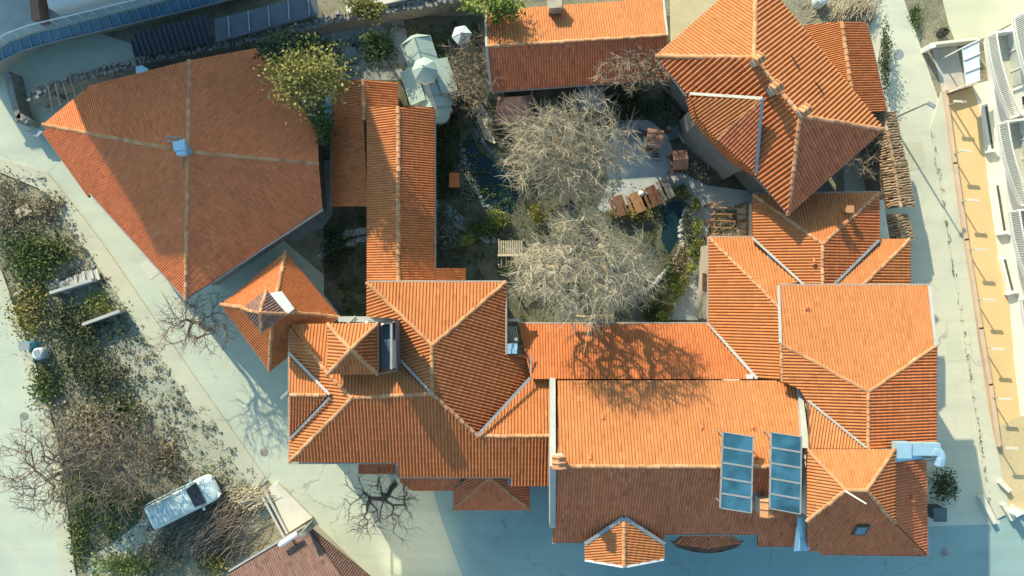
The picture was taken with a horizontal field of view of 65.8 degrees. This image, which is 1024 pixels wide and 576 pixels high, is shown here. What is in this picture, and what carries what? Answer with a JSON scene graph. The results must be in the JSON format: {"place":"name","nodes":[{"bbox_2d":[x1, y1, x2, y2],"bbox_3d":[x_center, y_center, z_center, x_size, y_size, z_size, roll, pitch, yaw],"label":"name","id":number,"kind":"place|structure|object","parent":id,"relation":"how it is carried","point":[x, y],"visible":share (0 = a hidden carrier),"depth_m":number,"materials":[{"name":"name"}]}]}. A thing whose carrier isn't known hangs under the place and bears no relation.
{"place":"outdoors","nodes":[
{"label":"outdoors","id":0,"kind":"place"},
{"bbox_2d":[0,296,60,575],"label":"road","id":1,"kind":"structure","parent":0,"point":[28,545],"depth_m":49.99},
{"bbox_2d":[0,270,76,575],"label":"pavement","id":2,"kind":"structure","parent":0,"point":[66,564],"depth_m":49.87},
{"bbox_2d":[86,517,157,575],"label":"sandy bank","id":3,"kind":"structure","parent":0,"point":[137,536],"depth_m":49.99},
{"bbox_2d":[73,546,175,575],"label":"bush","id":4,"kind":"object","parent":3,"relation":"on","point":[123,570],"visible":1,"depth_m":49.71,"materials":[{"name":"green plant"}]},
{"bbox_2d":[0,159,267,487],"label":"verge path","id":5,"kind":"structure","parent":0,"point":[196,394],"depth_m":49.91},
{"bbox_2d":[88,259,269,549],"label":"gravel bank","id":6,"kind":"structure","parent":0,"point":[214,453],"depth_m":49.99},
{"bbox_2d":[222,481,289,515],"bbox_3d":[-16.366,13.098,49.624,5.079,0.744,2.492,0,90,0],"label":"brush heap","id":7,"kind":"object","parent":6,"relation":"on","point":[252,497],"visible":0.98,"depth_m":49.61,"materials":[{"name":"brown wood"}]},
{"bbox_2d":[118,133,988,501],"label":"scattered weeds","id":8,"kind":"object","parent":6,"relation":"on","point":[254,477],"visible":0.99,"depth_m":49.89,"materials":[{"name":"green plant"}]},
{"bbox_2d":[0,34,461,575],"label":"street","id":9,"kind":"structure","parent":0,"point":[238,380],"depth_m":49.99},
{"bbox_2d":[3,70,98,127],"bbox_3d":[-28.226,-11.717,49.027,6.174,1.946,3.232,0,90,0],"label":"ruined corner","id":10,"kind":"object","parent":9,"relation":"on","point":[16,90],"visible":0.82,"depth_m":48.76,"materials":[{"name":"stone"}]},
{"bbox_2d":[143,288,239,361],"bbox_3d":[-18.354,2.080,47.291,6.921,5.683,4.563,0,90,0],"label":"bare tree","id":11,"kind":"object","parent":9,"relation":"on","point":[189,334],"visible":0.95,"depth_m":46.10,"materials":[{"name":"brown plant"}]},
{"bbox_2d":[240,407,267,433],"bbox_3d":[-16.263,8.333,49.974,1.290,0.001,1.377,-31,90,0],"label":"repair patch","id":12,"kind":"object","parent":9,"relation":"on","point":[254,419],"visible":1,"depth_m":49.97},
{"bbox_2d":[338,468,426,549],"bbox_3d":[-7.444,12.801,47.437,5.187,5.362,4.899,0,90,0],"label":"bare tree","id":13,"kind":"object","parent":9,"relation":"on","point":[383,497],"visible":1,"depth_m":46.15,"materials":[{"name":"brown plant"}]},
{"bbox_2d":[286,160,332,239],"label":"yard paving","id":14,"kind":"structure","parent":0,"point":[317,224],"depth_m":49.97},
{"bbox_2d":[463,132,517,213],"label":"pond","id":15,"kind":"structure","parent":0,"point":[485,162],"depth_m":49.96,"materials":[{"name":"liquid"}]},
{"bbox_2d":[0,0,1010,575],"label":"ground","id":16,"kind":"structure","parent":0,"point":[932,16],"depth_m":50.00,"materials":[{"name":"soil"}]},
{"bbox_2d":[0,163,44,252],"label":"bush","id":17,"kind":"object","parent":16,"relation":"on","point":[9,210],"visible":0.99,"depth_m":49.72,"materials":[{"name":"green plant"}]},
{"bbox_2d":[0,257,55,358],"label":"bush","id":18,"kind":"object","parent":16,"relation":"on","point":[20,307],"visible":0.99,"depth_m":49.40,"materials":[{"name":"green plant"}]},
{"bbox_2d":[0,211,73,300],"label":"bush","id":19,"kind":"object","parent":16,"relation":"on","point":[23,270],"visible":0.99,"depth_m":49.25,"materials":[{"name":"green plant"}]},
{"bbox_2d":[22,352,67,421],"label":"bush","id":20,"kind":"object","parent":16,"relation":"on","point":[44,384],"visible":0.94,"depth_m":49.43,"materials":[{"name":"green plant"}]},
{"bbox_2d":[23,188,72,233],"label":"bush","id":21,"kind":"object","parent":16,"relation":"on","point":[44,211],"visible":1,"depth_m":49.69,"materials":[{"name":"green plant"}]},
{"bbox_2d":[19,225,83,278],"bbox_3d":[-28.819,-2.157,49.548,3.930,0.983,3.139,-15,90,0],"label":"bush","id":22,"kind":"object","parent":16,"relation":"on","point":[57,253],"visible":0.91,"depth_m":49.46,"materials":[{"name":"green plant"}]},
{"bbox_2d":[0,398,117,530],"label":"bare tree","id":23,"kind":"object","parent":16,"relation":"on","point":[67,472],"visible":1,"depth_m":45.74,"materials":[{"name":"brown plant"}]},
{"bbox_2d":[64,495,92,572],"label":"bush","id":24,"kind":"object","parent":16,"relation":"on","point":[77,543],"visible":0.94,"depth_m":49.63,"materials":[{"name":"green plant"}]},
{"bbox_2d":[20,289,137,374],"bbox_3d":[-26.888,2.706,49.467,7.591,1.134,5.526,0,90,0],"label":"bush","id":25,"kind":"object","parent":16,"relation":"on","point":[73,319],"visible":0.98,"depth_m":49.45,"materials":[{"name":"green plant"}]},
{"bbox_2d":[44,448,115,524],"bbox_3d":[-26.635,12.230,49.510,5.059,1.042,5.147,0,90,0],"label":"bush","id":26,"kind":"object","parent":16,"relation":"on","point":[77,498],"visible":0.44,"depth_m":49.42,"materials":[{"name":"brown plant"}]},
{"bbox_2d":[17,378,161,479],"bbox_3d":[-26.321,8.833,49.450,9.096,1.191,6.378,0,90,0],"label":"bush","id":27,"kind":"object","parent":16,"relation":"on","point":[75,413],"visible":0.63,"depth_m":49.38,"materials":[{"name":"brown plant"}]},
{"bbox_2d":[34,337,147,403],"bbox_3d":[-26.293,5.102,49.338,7.028,1.391,4.266,0,90,0],"label":"bush","id":28,"kind":"object","parent":16,"relation":"on","point":[97,371],"visible":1,"depth_m":49.31,"materials":[{"name":"green plant"}]},
{"bbox_2d":[64,451,153,556],"bbox_3d":[-25.517,13.937,49.511,6.989,1.045,5.637,-37,90,0],"label":"bush","id":29,"kind":"object","parent":16,"relation":"on","point":[133,513],"visible":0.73,"depth_m":49.51,"materials":[{"name":"green plant"}]},
{"bbox_2d":[0,0,231,75],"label":"terrace building","id":30,"kind":"structure","parent":16,"relation":"on","point":[28,27],"depth_m":47.71,"materials":[{"name":"beige paint"}]},
{"bbox_2d":[67,397,170,530],"bbox_3d":[-23.175,10.379,47.533,5.762,5.234,7.818,-17,90,0],"label":"bare tree","id":31,"kind":"object","parent":16,"relation":"on","point":[117,468],"visible":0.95,"depth_m":46.64,"materials":[{"name":"brown plant"}]},
{"bbox_2d":[92,381,152,437],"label":"bush","id":32,"kind":"object","parent":16,"relation":"on","point":[119,409],"visible":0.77,"depth_m":49.56,"materials":[{"name":"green plant"}]},
{"bbox_2d":[1,170,245,575],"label":"dry grass","id":33,"kind":"structure","parent":16,"relation":"on","point":[68,273],"depth_m":49.90,"materials":[{"name":"beige plant"}]},
{"bbox_2d":[6,177,253,575],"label":"weeds","id":34,"kind":"object","parent":16,"relation":"on","point":[156,368],"visible":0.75,"depth_m":49.86,"materials":[{"name":"green plant"}]},
{"bbox_2d":[77,258,195,440],"bbox_3d":[-24.005,3.798,49.962,3.217,0.140,12.429,-30,90,0],"label":"rubble","id":35,"kind":"object","parent":16,"relation":"on","point":[125,343],"visible":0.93,"depth_m":49.94,"materials":[{"name":"stone"}]},
{"bbox_2d":[118,432,189,483],"bbox_3d":[-22.292,10.606,49.693,4.914,0.686,3.464,0,90,0],"label":"bush","id":36,"kind":"object","parent":16,"relation":"on","point":[158,458],"visible":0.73,"depth_m":49.65,"materials":[{"name":"brown plant"}]},
{"bbox_2d":[127,521,188,575],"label":"bush","id":37,"kind":"object","parent":16,"relation":"on","point":[158,550],"visible":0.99,"depth_m":49.69,"materials":[{"name":"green plant"}]},
{"bbox_2d":[131,14,215,57],"bbox_3d":[-20.352,-15.044,48.690,5.377,2.821,1.542,-14,90,0],"label":"tin lean to","id":38,"kind":"object","parent":16,"relation":"on","point":[194,32],"visible":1,"depth_m":47.60,"materials":[{"name":"metal"}]},
{"bbox_2d":[142,474,221,529],"bbox_3d":[-20.402,13.231,49.155,4.585,1.680,2.140,-26,90,0],"label":"parked car","id":39,"kind":"object","parent":16,"relation":"on","point":[191,496],"visible":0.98,"depth_m":48.47,"materials":[{"name":"paint"}]},
{"bbox_2d":[41,48,326,300],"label":"tiled hall","id":40,"kind":"structure","parent":16,"relation":"on","point":[193,177],"depth_m":44.65,"materials":[{"name":"tile"}]},
{"bbox_2d":[135,464,281,575],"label":"brush heap","id":41,"kind":"object","parent":16,"relation":"on","point":[218,521],"visible":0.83,"depth_m":49.51,"materials":[{"name":"brown plant"}]},
{"bbox_2d":[27,0,466,106],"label":"rubble wall","id":42,"kind":"structure","parent":16,"relation":"on","point":[338,20],"depth_m":48.45,"materials":[{"name":"stone"}]},
{"bbox_2d":[214,0,322,42],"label":"sheet roof shed","id":43,"kind":"structure","parent":16,"relation":"on","point":[253,21],"depth_m":47.61,"materials":[{"name":"metal"}]},
{"bbox_2d":[219,250,339,371],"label":"lantern pavilion","id":44,"kind":"structure","parent":16,"relation":"on","point":[267,306],"depth_m":44.93,"materials":[{"name":"orange tile"}]},
{"bbox_2d":[262,482,312,536],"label":"concrete ramp","id":45,"kind":"structure","parent":16,"relation":"on","point":[288,511],"depth_m":49.65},
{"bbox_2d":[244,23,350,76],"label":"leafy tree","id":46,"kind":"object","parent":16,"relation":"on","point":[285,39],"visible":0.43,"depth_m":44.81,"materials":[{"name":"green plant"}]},
{"bbox_2d":[228,520,370,575],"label":"bottom house","id":47,"kind":"structure","parent":16,"relation":"on","point":[311,548],"depth_m":46.95,"materials":[{"name":"tile"}]},
{"bbox_2d":[252,23,360,125],"bbox_3d":[-10.579,-11.031,44.343,5.078,11.629,4.864,-40,90,0],"label":"leafy tree","id":48,"kind":"object","parent":16,"relation":"on","point":[294,69],"visible":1,"depth_m":40.20,"materials":[{"name":"green plant"}]},
{"bbox_2d":[314,16,406,79],"bbox_3d":[-9.798,-15.530,49.966,6.667,0.001,4.798,0,90,0],"label":"yard strip","id":49,"kind":"object","parent":16,"relation":"on","point":[400,38],"visible":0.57,"depth_m":49.97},
{"bbox_2d":[338,0,387,25],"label":"leafy tree","id":50,"kind":"object","parent":49,"relation":"on","point":[368,8],"visible":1,"depth_m":45.27,"materials":[{"name":"green plant"}]},
{"bbox_2d":[359,25,397,66],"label":"leafy tree","id":51,"kind":"object","parent":49,"relation":"on","point":[382,43],"visible":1,"depth_m":46.99,"materials":[{"name":"green plant"}]},
{"bbox_2d":[330,79,465,280],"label":"gallery wing","id":52,"kind":"structure","parent":16,"relation":"on","point":[383,156],"depth_m":45.33,"materials":[{"name":"tile"}]},
{"bbox_2d":[280,280,548,486],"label":"courtyard house","id":53,"kind":"structure","parent":16,"relation":"on","point":[421,379],"depth_m":43.48,"materials":[{"name":"orange tile"}]},
{"bbox_2d":[400,478,461,490],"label":"roof","id":54,"kind":"structure","parent":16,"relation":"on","point":[431,484],"depth_m":46.34,"materials":[{"name":"brown tile"}]},
{"bbox_2d":[452,478,530,510],"bbox_3d":[-1.207,11.729,47.725,4.686,4.750,2.843,0,90,0],"label":"street kiosk","id":55,"kind":"object","parent":16,"relation":"on","point":[486,494],"visible":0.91,"depth_m":46.28,"materials":[{"name":"brown tile"}]},
{"bbox_2d":[453,0,530,24],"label":"leafy tree","id":56,"kind":"object","parent":16,"relation":"on","point":[509,8],"visible":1,"depth_m":45.04,"materials":[{"name":"green plant"}]},
{"bbox_2d":[485,0,669,92],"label":"long house","id":57,"kind":"structure","parent":16,"relation":"on","point":[553,44],"depth_m":46.09,"materials":[{"name":"orange tile"}]},
{"bbox_2d":[518,322,757,378],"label":"garden range","id":58,"kind":"structure","parent":16,"relation":"on","point":[668,350],"depth_m":44.88,"materials":[{"name":"orange tile"}]},
{"bbox_2d":[549,378,807,547],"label":"long south house","id":59,"kind":"structure","parent":16,"relation":"on","point":[645,454],"depth_m":42.45,"materials":[{"name":"orange tile"}]},
{"bbox_2d":[584,516,665,567],"bbox_3d":[6.243,13.858,46.580,4.552,7.040,2.889,0,90,0],"label":"entrance gablet","id":60,"kind":"object","parent":59,"relation":"attached to","point":[622,542],"visible":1,"depth_m":43.46,"materials":[{"name":"orange tile"}]},
{"bbox_2d":[670,536,743,553],"bbox_3d":[11.350,14.191,47.569,4.279,5.063,2.202,0,90,0],"label":"eyebrow canopy","id":61,"kind":"object","parent":59,"relation":"attached to","point":[707,544],"visible":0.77,"depth_m":45.62,"materials":[{"name":"brown tile"}]},
{"bbox_2d":[715,430,753,513],"bbox_3d":[11.515,9.462,41.761,1.667,2.822,4.292,0,90,0],"label":"solar array","id":62,"kind":"object","parent":59,"relation":"on","point":[736,476],"visible":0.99,"depth_m":40.57,"materials":[{"name":"glass"}]},
{"bbox_2d":[763,430,801,514],"bbox_3d":[14.033,9.503,41.761,1.695,2.822,4.333,0,90,0],"label":"solar array","id":63,"kind":"object","parent":59,"relation":"on","point":[785,475],"visible":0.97,"depth_m":40.57,"materials":[{"name":"glass"}]},
{"bbox_2d":[670,0,717,41],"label":"yard","id":64,"kind":"structure","parent":16,"relation":"on","point":[684,14],"depth_m":49.97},
{"bbox_2d":[698,236,800,379],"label":"garden end house","id":65,"kind":"structure","parent":16,"relation":"on","point":[740,278],"depth_m":44.63,"materials":[{"name":"orange tile"}]},
{"bbox_2d":[655,0,885,215],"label":"tower mansion","id":66,"kind":"structure","parent":16,"relation":"on","point":[765,96],"depth_m":42.54,"materials":[{"name":"orange tile"}]},
{"bbox_2d":[737,191,880,284],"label":"house","id":67,"kind":"structure","parent":16,"relation":"on","point":[822,238],"depth_m":44.56,"materials":[{"name":"orange tile"}]},
{"bbox_2d":[808,400,866,448],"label":"link roof","id":68,"kind":"structure","parent":16,"relation":"on","point":[824,432],"depth_m":41.53,"materials":[{"name":"orange tile"}]},
{"bbox_2d":[804,21,887,111],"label":"shed","id":69,"kind":"structure","parent":16,"relation":"on","point":[847,48],"depth_m":46.03,"materials":[{"name":"orange tile"}]},
{"bbox_2d":[770,284,937,448],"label":"house","id":70,"kind":"structure","parent":16,"relation":"on","point":[859,362],"depth_m":42.38,"materials":[{"name":"orange tile"}]},
{"bbox_2d":[794,447,928,557],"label":"corner house","id":71,"kind":"structure","parent":16,"relation":"on","point":[864,502],"depth_m":41.63,"materials":[{"name":"orange tile"}]},
{"bbox_2d":[892,441,945,466],"bbox_3d":[21.180,8.617,42.200,2.674,2.800,1.262,0,90,0],"label":"air duct","id":72,"kind":"object","parent":71,"relation":"attached to","point":[906,451],"visible":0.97,"depth_m":40.90,"materials":[{"name":"metal"}]},
{"bbox_2d":[837,238,910,283],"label":"street wing","id":73,"kind":"structure","parent":16,"relation":"on","point":[885,261],"depth_m":44.87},
{"bbox_2d":[932,46,963,91],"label":"forecourt","id":74,"kind":"structure","parent":16,"relation":"on","point":[949,71],"depth_m":49.98,"materials":[{"name":"concrete"}]},
{"bbox_2d":[940,12,1023,350],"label":"apartment block","id":75,"kind":"structure","parent":16,"relation":"on","point":[1004,52],"depth_m":47.65,"materials":[{"name":"white paint"}]},
{"bbox_2d":[943,0,1023,39],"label":"yard","id":76,"kind":"structure","parent":16,"relation":"on","point":[981,19],"depth_m":49.98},
{"bbox_2d":[972,81,1023,415],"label":"block apron","id":77,"kind":"object","parent":16,"relation":"on","point":[981,90],"visible":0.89,"depth_m":49.97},
{"bbox_2d":[979,104,997,153],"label":"planter wall","id":78,"kind":"structure","parent":77,"relation":"on","point":[987,129],"depth_m":49.66,"materials":[{"name":"white paint"}]},
{"bbox_2d":[990,183,1009,234],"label":"planter wall","id":79,"kind":"structure","parent":77,"relation":"on","point":[998,208],"depth_m":49.66,"materials":[{"name":"white paint"}]},
{"bbox_2d":[324,16,746,343],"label":"garden soil","id":80,"kind":"structure","parent":0,"point":[532,311],"depth_m":49.98,"materials":[{"name":"soil"}]},
{"bbox_2d":[312,101,335,145],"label":"leafy tree","id":81,"kind":"object","parent":80,"relation":"on","point":[322,127],"visible":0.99,"depth_m":45.27,"materials":[{"name":"green plant"}]},
{"bbox_2d":[319,218,350,296],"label":"bush","id":82,"kind":"object","parent":80,"relation":"on","point":[332,238],"visible":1,"depth_m":49.58,"materials":[{"name":"green plant"}]},
{"bbox_2d":[400,34,457,125],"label":"mint chapel","id":83,"kind":"structure","parent":80,"relation":"on","point":[424,75],"depth_m":47.41,"materials":[{"name":"white paint"}]},
{"bbox_2d":[436,129,456,222],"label":"bush","id":84,"kind":"object","parent":80,"relation":"on","point":[444,167],"visible":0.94,"depth_m":49.51,"materials":[{"name":"green plant"}]},
{"bbox_2d":[455,152,479,216],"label":"bush","id":85,"kind":"object","parent":80,"relation":"on","point":[467,179],"visible":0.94,"depth_m":49.57,"materials":[{"name":"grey plant"}]},
{"bbox_2d":[438,28,505,123],"bbox_3d":[-2.256,-12.665,47.665,4.391,4.890,5.837,0,90,0],"label":"bare tree","id":86,"kind":"object","parent":80,"relation":"on","point":[471,71],"visible":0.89,"depth_m":46.88,"materials":[{"name":"brown plant"}]},
{"bbox_2d":[453,213,505,242],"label":"bush","id":87,"kind":"object","parent":80,"relation":"on","point":[477,227],"visible":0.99,"depth_m":49.44,"materials":[{"name":"green plant"}]},
{"bbox_2d":[321,12,683,321],"bbox_3d":[-0.434,-7.465,49.764,23.195,0.535,19.800,0,90,0],"label":"ground cover","id":88,"kind":"object","parent":80,"relation":"on","point":[452,192],"visible":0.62,"depth_m":49.84,"materials":[{"name":"green plant"}]},
{"bbox_2d":[494,95,533,128],"bbox_3d":[0.144,-10.759,48.500,2.404,3.000,1.806,0,90,0],"label":"copper kiosk","id":89,"kind":"object","parent":80,"relation":"on","point":[520,101],"visible":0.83,"depth_m":47.34,"materials":[{"name":"brown metal"}]},
{"bbox_2d":[494,83,660,222],"bbox_3d":[3.403,-7.356,44.926,8.984,10.518,7.590,0,90,0],"label":"bare tree","id":90,"kind":"object","parent":80,"relation":"on","point":[559,170],"visible":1,"depth_m":42.40,"materials":[{"name":"grey plant"}]},
{"bbox_2d":[495,201,670,349],"bbox_3d":[3.556,-0.870,43.864,8.197,12.526,7.585,-34,90,0],"label":"bare tree","id":91,"kind":"object","parent":80,"relation":"on","point":[569,270],"visible":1,"depth_m":40.42,"materials":[{"name":"grey plant"}]},
{"bbox_2d":[577,86,602,115],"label":"felt shed","id":92,"kind":"structure","parent":80,"relation":"on","point":[583,88],"depth_m":47.71,"materials":[{"name":"grey wood"}]},
{"bbox_2d":[578,237,657,319],"bbox_3d":[6.489,-0.336,47.696,4.657,4.852,5.047,28,90,0],"label":"bare tree","id":93,"kind":"object","parent":80,"relation":"on","point":[625,289],"visible":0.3,"depth_m":46.90,"materials":[{"name":"grey plant"}]},
{"bbox_2d":[587,41,672,98],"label":"bare tree","id":94,"kind":"object","parent":80,"relation":"on","point":[644,66],"visible":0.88,"depth_m":45.27,"materials":[{"name":"brown plant"}]},
{"bbox_2d":[597,96,680,119],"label":"bush","id":95,"kind":"object","parent":80,"relation":"on","point":[626,103],"visible":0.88,"depth_m":49.37,"materials":[{"name":"green plant"}]},
{"bbox_2d":[659,202,682,253],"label":"pond","id":96,"kind":"structure","parent":0,"point":[672,214],"depth_m":49.96,"materials":[{"name":"liquid"}]},
{"bbox_2d":[596,120,751,319],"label":"garden paving","id":97,"kind":"structure","parent":0,"point":[653,172],"depth_m":49.97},
{"bbox_2d":[704,199,749,238],"bbox_3d":[13.013,-4.113,48.621,2.753,2.759,2.403,0,90,0],"label":"pergola","id":98,"kind":"object","parent":97,"relation":"on","point":[714,207],"visible":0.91,"depth_m":47.46,"materials":[{"name":"orange wood"}]},
{"bbox_2d":[433,482,1023,575],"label":"street","id":99,"kind":"structure","parent":0,"point":[500,543],"depth_m":49.99,"materials":[{"name":"asphalt"}]},
{"bbox_2d":[832,0,999,525],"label":"street","id":100,"kind":"structure","parent":0,"point":[912,85],"depth_m":49.98,"materials":[{"name":"concrete"}]},
{"bbox_2d":[801,0,886,27],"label":"brush heap","id":101,"kind":"object","parent":100,"relation":"on","point":[850,8],"visible":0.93,"depth_m":49.44,"materials":[{"name":"beige plant"}]},
{"bbox_2d":[860,111,907,166],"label":"tiled wall","id":102,"kind":"structure","parent":100,"relation":"on","point":[890,136],"depth_m":47.23,"materials":[{"name":"tile"}]},
{"bbox_2d":[877,9,896,100],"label":"bush","id":103,"kind":"object","parent":100,"relation":"on","point":[885,62],"visible":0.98,"depth_m":49.03,"materials":[{"name":"green plant"}]},
{"bbox_2d":[863,159,914,209],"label":"tiled wall","id":104,"kind":"structure","parent":100,"relation":"on","point":[892,185],"depth_m":47.29,"materials":[{"name":"tile"}]},
{"bbox_2d":[886,213,913,238],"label":"roof","id":105,"kind":"structure","parent":100,"relation":"on","point":[899,225],"depth_m":47.29,"materials":[{"name":"tile"}]},
{"bbox_2d":[903,141,925,170],"bbox_3d":[25.445,-8.373,49.970,1.226,0.001,1.764,-13,90,0],"label":"repair patch","id":106,"kind":"object","parent":100,"relation":"on","point":[914,155],"visible":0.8,"depth_m":49.97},
{"bbox_2d":[928,464,960,505],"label":"bush","id":107,"kind":"object","parent":100,"relation":"on","point":[941,487],"visible":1,"depth_m":48.88,"materials":[{"name":"green plant"}]},
{"bbox_2d":[944,334,964,361],"bbox_3d":[27.929,3.788,49.974,1.011,0.001,1.731,-11,90,0],"label":"repair patch","id":108,"kind":"object","parent":100,"relation":"on","point":[954,347],"visible":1,"depth_m":49.97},
{"bbox_2d":[930,92,1009,518],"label":"pavement","id":109,"kind":"structure","parent":0,"point":[996,493],"depth_m":49.89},
{"bbox_2d":[948,87,1019,428],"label":"ochre terrace","id":110,"kind":"structure","parent":0,"point":[972,170],"depth_m":49.98,"materials":[{"name":"concrete"}]},
{"bbox_2d":[942,82,1001,446],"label":"terrace wall","id":111,"kind":"structure","parent":110,"relation":"on","point":[988,377],"depth_m":49.62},
{"bbox_2d":[996,416,1023,514],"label":"tan terrace","id":112,"kind":"structure","parent":0,"point":[1012,460],"depth_m":49.97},
{"bbox_2d":[976,479,1023,523],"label":"kerb wall","id":113,"kind":"structure","parent":112,"relation":"on","point":[1012,511],"depth_m":49.60,"materials":[{"name":"concrete"}]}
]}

